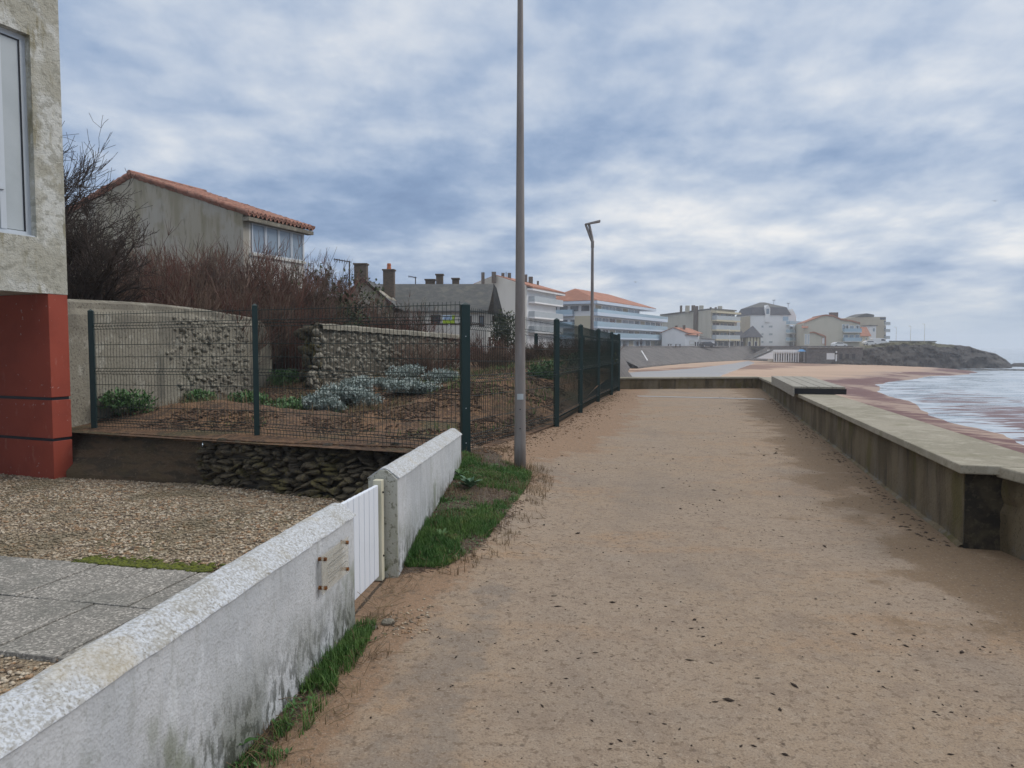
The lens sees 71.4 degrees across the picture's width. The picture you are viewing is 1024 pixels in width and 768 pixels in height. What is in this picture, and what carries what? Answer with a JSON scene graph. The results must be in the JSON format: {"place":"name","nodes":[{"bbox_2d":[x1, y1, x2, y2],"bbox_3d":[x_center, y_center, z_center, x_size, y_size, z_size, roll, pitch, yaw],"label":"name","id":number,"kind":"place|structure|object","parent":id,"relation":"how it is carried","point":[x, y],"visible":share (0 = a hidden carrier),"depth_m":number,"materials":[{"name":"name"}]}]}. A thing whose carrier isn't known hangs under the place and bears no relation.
{"place":"outdoors","nodes":[
{"label":"outdoors","id":0,"kind":"place"},
{"bbox_2d":[0,473,345,695],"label":"gravel yard","id":1,"kind":"structure","parent":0,"point":[27,663],"depth_m":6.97,"materials":[{"name":"gravel"}]},
{"bbox_2d":[0,595,36,613],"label":"paving slab","id":2,"kind":"structure","parent":1,"relation":"on","point":[7,603],"depth_m":4.83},
{"bbox_2d":[0,557,52,578],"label":"paving slab","id":3,"kind":"structure","parent":1,"relation":"on","point":[9,566],"depth_m":5.67,"materials":[{"name":"concrete"}]},
{"bbox_2d":[0,0,72,478],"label":"apartment house","id":4,"kind":"structure","parent":1,"relation":"on","point":[35,422],"depth_m":9.32,"materials":[{"name":"paint"}]},
{"bbox_2d":[0,27,35,236],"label":"window","id":5,"kind":"structure","parent":4,"relation":"in","point":[15,209],"depth_m":8.96,"materials":[{"name":"glass"}]},
{"bbox_2d":[0,598,92,645],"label":"paving slab","id":6,"kind":"structure","parent":1,"relation":"on","point":[25,619],"depth_m":4.58,"materials":[{"name":"concrete"}]},
{"bbox_2d":[0,560,98,596],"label":"paving slab","id":7,"kind":"structure","parent":1,"relation":"on","point":[27,580],"depth_m":5.37,"materials":[{"name":"concrete"}]},
{"bbox_2d":[0,604,149,662],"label":"paving slab","id":8,"kind":"structure","parent":1,"relation":"on","point":[54,642],"depth_m":4.31,"materials":[{"name":"concrete"}]},
{"bbox_2d":[18,564,146,601],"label":"paving slab","id":9,"kind":"structure","parent":1,"relation":"on","point":[81,584],"depth_m":5.22,"materials":[{"name":"concrete"}]},
{"bbox_2d":[73,568,198,606],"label":"paving slab","id":10,"kind":"structure","parent":1,"relation":"on","point":[135,588],"depth_m":5.12,"materials":[{"name":"concrete"}]},
{"bbox_2d":[70,554,225,572],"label":"moss","id":11,"kind":"object","parent":1,"relation":"on","point":[138,563],"visible":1,"depth_m":5.67,"materials":[{"name":"plant"}]},
{"bbox_2d":[129,572,210,608],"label":"paving slab","id":12,"kind":"structure","parent":1,"relation":"on","point":[154,600],"depth_m":5.00,"materials":[{"name":"concrete"}]},
{"bbox_2d":[0,503,355,767],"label":"white wall","id":13,"kind":"structure","parent":1,"relation":"on","point":[203,672],"depth_m":2.09,"materials":[{"name":"paint"}]},
{"bbox_2d":[318,540,348,589],"bbox_3d":[-0.763,0.772,3.054,0.037,0.160,0.302,0,3,7],"label":"plaque","id":14,"kind":"object","parent":13,"relation":"attached to","point":[341,568],"visible":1,"depth_m":3.03,"materials":[{"name":"beige metal"}]},
{"bbox_2d":[341,479,384,599],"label":"board gate","id":15,"kind":"structure","parent":13,"relation":"attached to","point":[366,507],"depth_m":3.81,"materials":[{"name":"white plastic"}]},
{"bbox_2d":[66,426,461,500],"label":"retaining wall","id":16,"kind":"structure","parent":1,"relation":"on","point":[337,474],"depth_m":8.92,"materials":[{"name":"stone"}]},
{"bbox_2d":[87,301,461,445],"bbox_3d":[-3.228,-0.036,9.055,5.922,1.978,0.275,1,3,23],"label":"fence","id":17,"kind":"object","parent":16,"relation":"on","point":[91,314],"visible":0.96,"depth_m":9.11,"materials":[{"name":"green metal"}]},
{"bbox_2d":[368,428,461,577],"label":"white wall","id":18,"kind":"structure","parent":1,"relation":"on","point":[418,480],"depth_m":4.51,"materials":[{"name":"grey paint"}]},
{"bbox_2d":[72,348,609,452],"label":"lot ground","id":19,"kind":"structure","parent":0,"point":[402,427],"depth_m":10.73,"materials":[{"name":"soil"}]},
{"bbox_2d":[62,113,152,287],"bbox_3d":[-9.527,-2.947,14.114,4.969,5.776,5.266,0,3,0],"label":"bare tree","id":20,"kind":"object","parent":19,"relation":"on","point":[76,185],"visible":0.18,"depth_m":14.14,"materials":[{"name":"brown plant"}]},
{"bbox_2d":[65,191,167,303],"bbox_3d":[-7.740,-1.792,12.887,3.352,3.590,2.549,0,3,0],"label":"bare tree","id":21,"kind":"object","parent":19,"relation":"on","point":[83,286],"visible":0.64,"depth_m":12.48,"materials":[{"name":"brown plant"}]},
{"bbox_2d":[97,387,158,417],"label":"weed clump","id":22,"kind":"object","parent":19,"relation":"on","point":[125,400],"visible":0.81,"depth_m":10.89,"materials":[{"name":"green plant"}]},
{"bbox_2d":[89,243,222,311],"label":"tamarisk bush","id":23,"kind":"object","parent":19,"relation":"on","point":[168,261],"visible":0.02,"depth_m":16.96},
{"bbox_2d":[100,260,222,307],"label":"tamarisk bush","id":24,"kind":"object","parent":19,"relation":"on","point":[162,293],"visible":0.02,"depth_m":14.78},
{"bbox_2d":[67,299,271,426],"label":"old garden wall","id":25,"kind":"structure","parent":19,"relation":"on","point":[129,357],"depth_m":12.23,"materials":[{"name":"grey stone"}]},
{"bbox_2d":[104,254,244,321],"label":"tamarisk bush","id":26,"kind":"object","parent":19,"relation":"on","point":[207,302],"visible":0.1,"depth_m":14.32,"materials":[{"name":"plant"}]},
{"bbox_2d":[91,236,259,302],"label":"tamarisk bush","id":27,"kind":"object","parent":19,"relation":"on","point":[165,253],"visible":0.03,"depth_m":17.71,"materials":[{"name":"plant"}]},
{"bbox_2d":[66,170,314,290],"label":"gabled house","id":28,"kind":"structure","parent":19,"relation":"on","point":[200,213],"depth_m":27.05,"materials":[{"name":"paint"}]},
{"bbox_2d":[251,223,265,253],"bbox_3d":[-9.424,-5.373,26.455,0.100,1.093,0.712,1,3,22],"label":"window","id":29,"kind":"structure","parent":28,"relation":"in","point":[254,227],"depth_m":26.41,"materials":[{"name":"white glass"}]},
{"bbox_2d":[265,226,278,256],"bbox_3d":[-9.150,-5.409,27.132,0.100,1.093,0.712,1,3,22],"label":"window","id":30,"kind":"structure","parent":28,"relation":"in","point":[272,234],"depth_m":27.16,"materials":[{"name":"white glass"}]},
{"bbox_2d":[279,229,291,258],"bbox_3d":[-8.875,-5.446,27.809,0.100,1.093,0.712,1,3,22],"label":"window","id":31,"kind":"structure","parent":28,"relation":"in","point":[283,234],"depth_m":27.84,"materials":[{"name":"white glass"}]},
{"bbox_2d":[291,232,303,260],"bbox_3d":[-8.601,-5.482,28.487,0.100,1.093,0.712,1,3,22],"label":"window","id":32,"kind":"structure","parent":28,"relation":"in","point":[294,240],"depth_m":28.49,"materials":[{"name":"white glass"}]},
{"bbox_2d":[182,389,216,401],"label":"weed clump","id":33,"kind":"object","parent":19,"relation":"on","point":[197,393],"visible":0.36,"depth_m":12.96,"materials":[{"name":"green plant"}]},
{"bbox_2d":[106,220,309,321],"bbox_3d":[-7.335,-1.702,17.102,4.703,3.943,4.982,0,3,-6],"label":"tamarisk bush","id":34,"kind":"object","parent":19,"relation":"on","point":[201,279],"visible":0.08,"depth_m":15.44,"materials":[{"name":"plant"}]},
{"bbox_2d":[117,230,302,349],"bbox_3d":[-7.432,-1.909,17.859,4.803,4.040,4.811,-1,3,-21],"label":"tamarisk bush","id":35,"kind":"object","parent":19,"relation":"on","point":[253,265],"visible":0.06,"depth_m":17.66,"materials":[{"name":"plant"}]},
{"bbox_2d":[116,250,305,364],"bbox_3d":[-6.862,-1.207,15.482,3.166,3.112,4.951,1,3,15],"label":"tamarisk bush","id":36,"kind":"object","parent":19,"relation":"on","point":[178,291],"visible":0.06,"depth_m":14.68,"materials":[{"name":"plant"}]},
{"bbox_2d":[134,251,307,364],"bbox_3d":[-6.710,-1.513,16.308,4.258,3.570,4.511,-1,3,-16],"label":"tamarisk bush","id":37,"kind":"object","parent":19,"relation":"on","point":[277,314],"visible":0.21,"depth_m":16.36,"materials":[{"name":"plant"}]},
{"bbox_2d":[148,237,307,308],"bbox_3d":[-8.146,-2.060,19.908,5.405,3.838,3.781,2,4,37],"label":"tamarisk bush","id":38,"kind":"object","parent":19,"relation":"on","point":[227,266],"visible":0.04,"depth_m":18.92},
{"bbox_2d":[153,230,335,370],"bbox_3d":[-6.806,-2.048,18.501,4.247,4.174,6.642,0,3,5],"label":"tamarisk bush","id":39,"kind":"object","parent":19,"relation":"on","point":[278,281],"visible":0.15,"depth_m":18.24,"materials":[{"name":"plant"}]},
{"bbox_2d":[228,389,271,404],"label":"weed clump","id":40,"kind":"object","parent":19,"relation":"on","point":[249,394],"visible":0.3,"depth_m":13.35,"materials":[{"name":"green plant"}]},
{"bbox_2d":[194,247,363,378],"bbox_3d":[-6.401,-1.813,18.561,4.301,3.618,4.308,-2,4,-31],"label":"tamarisk bush","id":41,"kind":"object","parent":19,"relation":"on","point":[320,292],"visible":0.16,"depth_m":17.97,"materials":[{"name":"plant"}]},
{"bbox_2d":[265,368,305,385],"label":"weed clump","id":42,"kind":"object","parent":19,"relation":"on","point":[277,380],"visible":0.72,"depth_m":16.44,"materials":[{"name":"green plant"}]},
{"bbox_2d":[264,395,308,409],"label":"weed clump","id":43,"kind":"object","parent":19,"relation":"on","point":[294,401],"visible":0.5,"depth_m":12.42,"materials":[{"name":"green plant"}]},
{"bbox_2d":[230,233,373,313],"bbox_3d":[-6.665,-2.364,22.138,4.854,4.069,5.142,-2,3,-26],"label":"tamarisk bush","id":44,"kind":"object","parent":19,"relation":"on","point":[330,281],"visible":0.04,"depth_m":20.55,"materials":[{"name":"plant"}]},
{"bbox_2d":[256,295,351,376],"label":"tamarisk bush","id":45,"kind":"object","parent":19,"relation":"on","point":[290,361],"visible":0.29,"depth_m":17.54,"materials":[{"name":"plant"}]},
{"bbox_2d":[300,390,339,408],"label":"silver plant","id":46,"kind":"object","parent":19,"relation":"on","point":[305,399],"visible":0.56,"depth_m":12.55,"materials":[{"name":"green plant"}]},
{"bbox_2d":[287,294,360,324],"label":"tamarisk bush","id":47,"kind":"object","parent":19,"relation":"on","point":[338,316],"visible":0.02,"depth_m":19.73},
{"bbox_2d":[269,272,387,327],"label":"tamarisk bush","id":48,"kind":"object","parent":19,"relation":"on","point":[374,313],"visible":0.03,"depth_m":21.61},
{"bbox_2d":[292,261,370,331],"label":"evergreen shrub","id":49,"kind":"object","parent":19,"relation":"on","point":[353,317],"visible":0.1,"depth_m":20.79,"materials":[{"name":"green plant"}]},
{"bbox_2d":[315,397,347,411],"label":"silver plant","id":50,"kind":"object","parent":19,"relation":"on","point":[334,405],"visible":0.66,"depth_m":12.13,"materials":[{"name":"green plant"}]},
{"bbox_2d":[315,382,364,402],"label":"silver plant","id":51,"kind":"object","parent":19,"relation":"on","point":[334,391],"visible":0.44,"depth_m":13.03,"materials":[{"name":"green plant"}]},
{"bbox_2d":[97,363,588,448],"bbox_3d":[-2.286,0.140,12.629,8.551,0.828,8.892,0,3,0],"label":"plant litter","id":52,"kind":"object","parent":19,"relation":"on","point":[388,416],"visible":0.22,"depth_m":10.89,"materials":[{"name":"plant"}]},
{"bbox_2d":[302,270,392,320],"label":"tamarisk bush","id":53,"kind":"object","parent":19,"relation":"on","point":[356,299],"visible":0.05,"depth_m":26.58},
{"bbox_2d":[331,374,375,390],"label":"silver plant","id":54,"kind":"object","parent":19,"relation":"on","point":[365,383],"visible":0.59,"depth_m":14.49,"materials":[{"name":"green plant"}]},
{"bbox_2d":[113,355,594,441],"bbox_3d":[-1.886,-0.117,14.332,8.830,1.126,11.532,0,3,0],"label":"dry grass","id":55,"kind":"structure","parent":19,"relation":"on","point":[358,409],"depth_m":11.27,"materials":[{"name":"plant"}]},
{"bbox_2d":[327,268,394,321],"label":"evergreen shrub","id":56,"kind":"object","parent":19,"relation":"on","point":[374,292],"visible":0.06,"depth_m":29.45,"materials":[{"name":"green plant"}]},
{"bbox_2d":[340,387,384,405],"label":"silver plant","id":57,"kind":"object","parent":19,"relation":"on","point":[368,396],"visible":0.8,"depth_m":12.85,"materials":[{"name":"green plant"}]},
{"bbox_2d":[293,322,459,388],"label":"rubble stone wall","id":58,"kind":"structure","parent":19,"relation":"on","point":[377,350],"depth_m":16.86,"materials":[{"name":"grey"}]},
{"bbox_2d":[355,305,419,329],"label":"tamarisk bush","id":59,"kind":"object","parent":19,"relation":"on","point":[400,326],"visible":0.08,"depth_m":22.05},
{"bbox_2d":[359,291,437,331],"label":"tamarisk bush","id":60,"kind":"object","parent":19,"relation":"on","point":[419,317],"visible":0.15,"depth_m":23.13,"materials":[{"name":"plant"}]},
{"bbox_2d":[381,377,425,392],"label":"silver plant","id":61,"kind":"object","parent":19,"relation":"on","point":[398,386],"visible":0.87,"depth_m":14.14,"materials":[{"name":"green plant"}]},
{"bbox_2d":[384,364,426,379],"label":"silver plant","id":62,"kind":"object","parent":19,"relation":"on","point":[407,370],"visible":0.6,"depth_m":16.81,"materials":[{"name":"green plant"}]},
{"bbox_2d":[386,307,449,337],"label":"tamarisk bush","id":63,"kind":"object","parent":19,"relation":"on","point":[434,326],"visible":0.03,"depth_m":24.13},
{"bbox_2d":[403,378,440,393],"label":"silver plant","id":64,"kind":"object","parent":19,"relation":"on","point":[428,386],"visible":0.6,"depth_m":14.47,"materials":[{"name":"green plant"}]},
{"bbox_2d":[391,334,458,375],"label":"tamarisk bush","id":65,"kind":"object","parent":19,"relation":"on","point":[426,354],"visible":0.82,"depth_m":18.25,"materials":[{"name":"plant"}]},
{"bbox_2d":[348,263,514,353],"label":"slate house","id":66,"kind":"structure","parent":19,"relation":"on","point":[484,297],"depth_m":47.12,"materials":[{"name":"grey stone"}]},
{"bbox_2d":[422,368,458,382],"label":"silver plant","id":67,"kind":"object","parent":19,"relation":"on","point":[440,375],"visible":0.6,"depth_m":16.45,"materials":[{"name":"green plant"}]},
{"bbox_2d":[422,326,458,333],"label":"garden wall","id":68,"kind":"structure","parent":19,"relation":"on","point":[450,328],"depth_m":32.91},
{"bbox_2d":[470,332,514,366],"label":"tamarisk bush","id":69,"kind":"object","parent":19,"relation":"on","point":[471,359],"visible":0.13,"depth_m":23.94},
{"bbox_2d":[470,341,528,368],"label":"tamarisk bush","id":70,"kind":"object","parent":19,"relation":"on","point":[488,360],"visible":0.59,"depth_m":19.71,"materials":[{"name":"plant"}]},
{"bbox_2d":[488,309,514,352],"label":"round shrub","id":71,"kind":"object","parent":19,"relation":"on","point":[501,329],"visible":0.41,"depth_m":35.70,"materials":[{"name":"green plant"}]},
{"bbox_2d":[474,272,565,346],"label":"apartment block","id":72,"kind":"structure","parent":19,"relation":"on","point":[542,303],"depth_m":121.77,"materials":[{"name":"paint"}]},
{"bbox_2d":[508,337,576,362],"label":"tamarisk bush","id":73,"kind":"object","parent":19,"relation":"on","point":[543,353],"visible":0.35,"depth_m":20.26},
{"bbox_2d":[528,359,561,379],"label":"weed clump","id":74,"kind":"object","parent":19,"relation":"on","point":[544,369],"visible":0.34,"depth_m":14.95,"materials":[{"name":"green plant"}]},
{"bbox_2d":[585,220,599,336],"bbox_3d":[3.010,-3.075,26.873,0.585,6.135,0.198,0,3,0],"label":"lamp post","id":75,"kind":"object","parent":19,"relation":"on","point":[589,232],"visible":0.74,"depth_m":26.77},
{"bbox_2d":[556,289,667,347],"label":"seafront apartments","id":76,"kind":"structure","parent":19,"relation":"on","point":[628,322],"depth_m":159.42,"materials":[{"name":"white"}]},
{"bbox_2d":[660,325,702,345],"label":"house","id":77,"kind":"structure","parent":19,"relation":"on","point":[677,336],"depth_m":184.70,"materials":[{"name":"paint"}]},
{"bbox_2d":[58,0,1023,444],"label":"sky","id":78,"kind":"structure","parent":0,"point":[848,158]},
{"bbox_2d":[620,351,631,376],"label":"shore slope","id":79,"kind":"structure","parent":0,"point":[625,366],"depth_m":58.24,"materials":[{"name":"concrete"}]},
{"bbox_2d":[232,388,1023,767],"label":"promenade path","id":80,"kind":"structure","parent":0,"point":[764,616],"depth_m":3.44,"materials":[{"name":"sand"}]},
{"bbox_2d":[228,612,385,767],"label":"grass","id":81,"kind":"structure","parent":80,"relation":"on","point":[328,676],"depth_m":2.83,"materials":[{"name":"plant"}]},
{"bbox_2d":[236,606,413,767],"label":"dry grass","id":82,"kind":"structure","parent":80,"relation":"on","point":[277,742],"depth_m":2.48,"materials":[{"name":"plant"}]},
{"bbox_2d":[226,449,553,767],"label":"dead stems","id":83,"kind":"object","parent":80,"relation":"on","point":[384,626],"visible":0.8,"depth_m":3.41,"materials":[{"name":"plant"}]},
{"bbox_2d":[381,598,441,638],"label":"pebbles","id":84,"kind":"object","parent":80,"relation":"on","point":[409,628],"visible":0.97,"depth_m":3.43,"materials":[{"name":"stone"}]},
{"bbox_2d":[404,450,531,567],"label":"grass","id":85,"kind":"structure","parent":80,"relation":"on","point":[425,537],"depth_m":4.99,"materials":[{"name":"plant"}]},
{"bbox_2d":[457,474,482,487],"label":"rosette weed","id":86,"kind":"object","parent":80,"relation":"on","point":[470,482],"visible":1,"depth_m":5.99,"materials":[{"name":"green plant"}]},
{"bbox_2d":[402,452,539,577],"bbox_3d":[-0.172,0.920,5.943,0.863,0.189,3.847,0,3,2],"label":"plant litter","id":87,"kind":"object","parent":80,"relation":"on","point":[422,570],"visible":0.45,"depth_m":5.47,"materials":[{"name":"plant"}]},
{"bbox_2d":[426,442,553,575],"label":"dry grass","id":88,"kind":"structure","parent":80,"relation":"on","point":[501,517],"depth_m":5.91,"materials":[{"name":"plant"}]},
{"bbox_2d":[514,0,525,468],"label":"lamp post","id":89,"kind":"object","parent":80,"relation":"on","point":[520,430],"visible":0.97,"depth_m":7.33,"materials":[{"name":"grey metal"}]},
{"bbox_2d":[460,302,619,451],"bbox_3d":[1.477,-0.212,14.458,0.416,2.069,14.061,1,3,15],"label":"fence","id":90,"kind":"object","parent":80,"relation":"on","point":[597,377],"visible":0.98,"depth_m":10.90,"materials":[{"name":"green metal"}]},
{"bbox_2d":[477,393,625,457],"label":"sand clods","id":91,"kind":"object","parent":80,"relation":"on","point":[486,451],"visible":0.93,"depth_m":10.41,"materials":[{"name":"sand"}]},
{"bbox_2d":[601,376,760,388],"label":"cross parapet","id":92,"kind":"structure","parent":80,"relation":"on","point":[688,382],"depth_m":22.39,"materials":[{"name":"concrete"}]},
{"bbox_2d":[370,397,1023,767],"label":"beach debris","id":93,"kind":"object","parent":80,"relation":"on","point":[795,685],"visible":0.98,"depth_m":3.47,"materials":[{"name":"brown"}]},
{"bbox_2d":[764,398,950,546],"bbox_3d":[4.652,0.729,11.566,0.357,0.020,14.005,1,3,15],"label":"beach debris","id":94,"kind":"object","parent":80,"relation":"on","point":[781,408],"visible":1,"depth_m":7.20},
{"bbox_2d":[759,377,1023,550],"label":"sea parapet","id":95,"kind":"structure","parent":80,"relation":"on","point":[935,477],"depth_m":5.87,"materials":[{"name":"concrete"}]},
{"bbox_2d":[771,376,846,396],"bbox_3d":[6.114,0.024,14.971,0.890,0.185,4.524,1,3,15],"label":"bench","id":96,"kind":"object","parent":95,"relation":"on","point":[792,385],"visible":1,"depth_m":13.52,"materials":[{"name":"grey"}]},
{"bbox_2d":[985,467,1023,560],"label":"sea parapet","id":97,"kind":"structure","parent":80,"relation":"on","point":[1012,522],"depth_m":4.56,"materials":[{"name":"concrete"}]},
{"bbox_2d":[628,360,1023,452],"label":"beach","id":98,"kind":"structure","parent":0,"point":[858,382],"depth_m":115.90,"materials":[{"name":"sand"}]},
{"bbox_2d":[629,361,753,376],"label":"slipway","id":99,"kind":"structure","parent":98,"relation":"on","point":[716,371],"depth_m":111.10,"materials":[{"name":"concrete"}]},
{"bbox_2d":[620,346,852,368],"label":"sloped seawall","id":100,"kind":"object","parent":98,"relation":"on","point":[661,355],"visible":0.63,"depth_m":167.75,"materials":[{"name":"concrete"}]},
{"bbox_2d":[767,350,799,361],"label":"beach kiosk","id":101,"kind":"object","parent":98,"relation":"on","point":[784,355],"visible":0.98,"depth_m":167.05,"materials":[{"name":"grey wood"}]},
{"bbox_2d":[801,347,864,363],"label":"garage row","id":102,"kind":"object","parent":98,"relation":"on","point":[820,355],"visible":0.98,"depth_m":165.87,"materials":[{"name":"concrete"}]},
{"bbox_2d":[832,341,1011,368],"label":"headland","id":103,"kind":"structure","parent":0,"point":[925,354],"depth_m":171.20,"materials":[{"name":"stone"}]},
{"bbox_2d":[876,348,1023,444],"bbox_3d":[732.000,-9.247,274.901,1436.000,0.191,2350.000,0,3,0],"label":"sea","id":104,"kind":"structure","parent":0,"point":[991,401],"depth_m":79.37,"materials":[{"name":"liquid"}]},
{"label":"town terrace","id":105,"kind":"structure","parent":0,"visible":0},
{"bbox_2d":[660,305,740,345],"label":"apartment block","id":106,"kind":"structure","parent":105,"relation":"on","point":[714,323],"depth_m":206.29,"materials":[{"name":"paint"}]},
{"bbox_2d":[744,326,762,345],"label":"turret house","id":107,"kind":"structure","parent":105,"relation":"on","point":[753,335],"depth_m":211.64,"materials":[{"name":"beige"}]},
{"bbox_2d":[736,300,801,345],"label":"mansard block","id":108,"kind":"structure","parent":105,"relation":"on","point":[771,323],"depth_m":224.47,"materials":[{"name":"paint"}]},
{"bbox_2d":[795,312,861,346],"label":"curved gable block","id":109,"kind":"structure","parent":105,"relation":"on","point":[826,329],"depth_m":211.47,"materials":[{"name":"paint"}]},
{"bbox_2d":[841,313,889,339],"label":"apartment block","id":110,"kind":"structure","parent":105,"relation":"on","point":[871,319],"depth_m":239.22,"materials":[{"name":"paint"}]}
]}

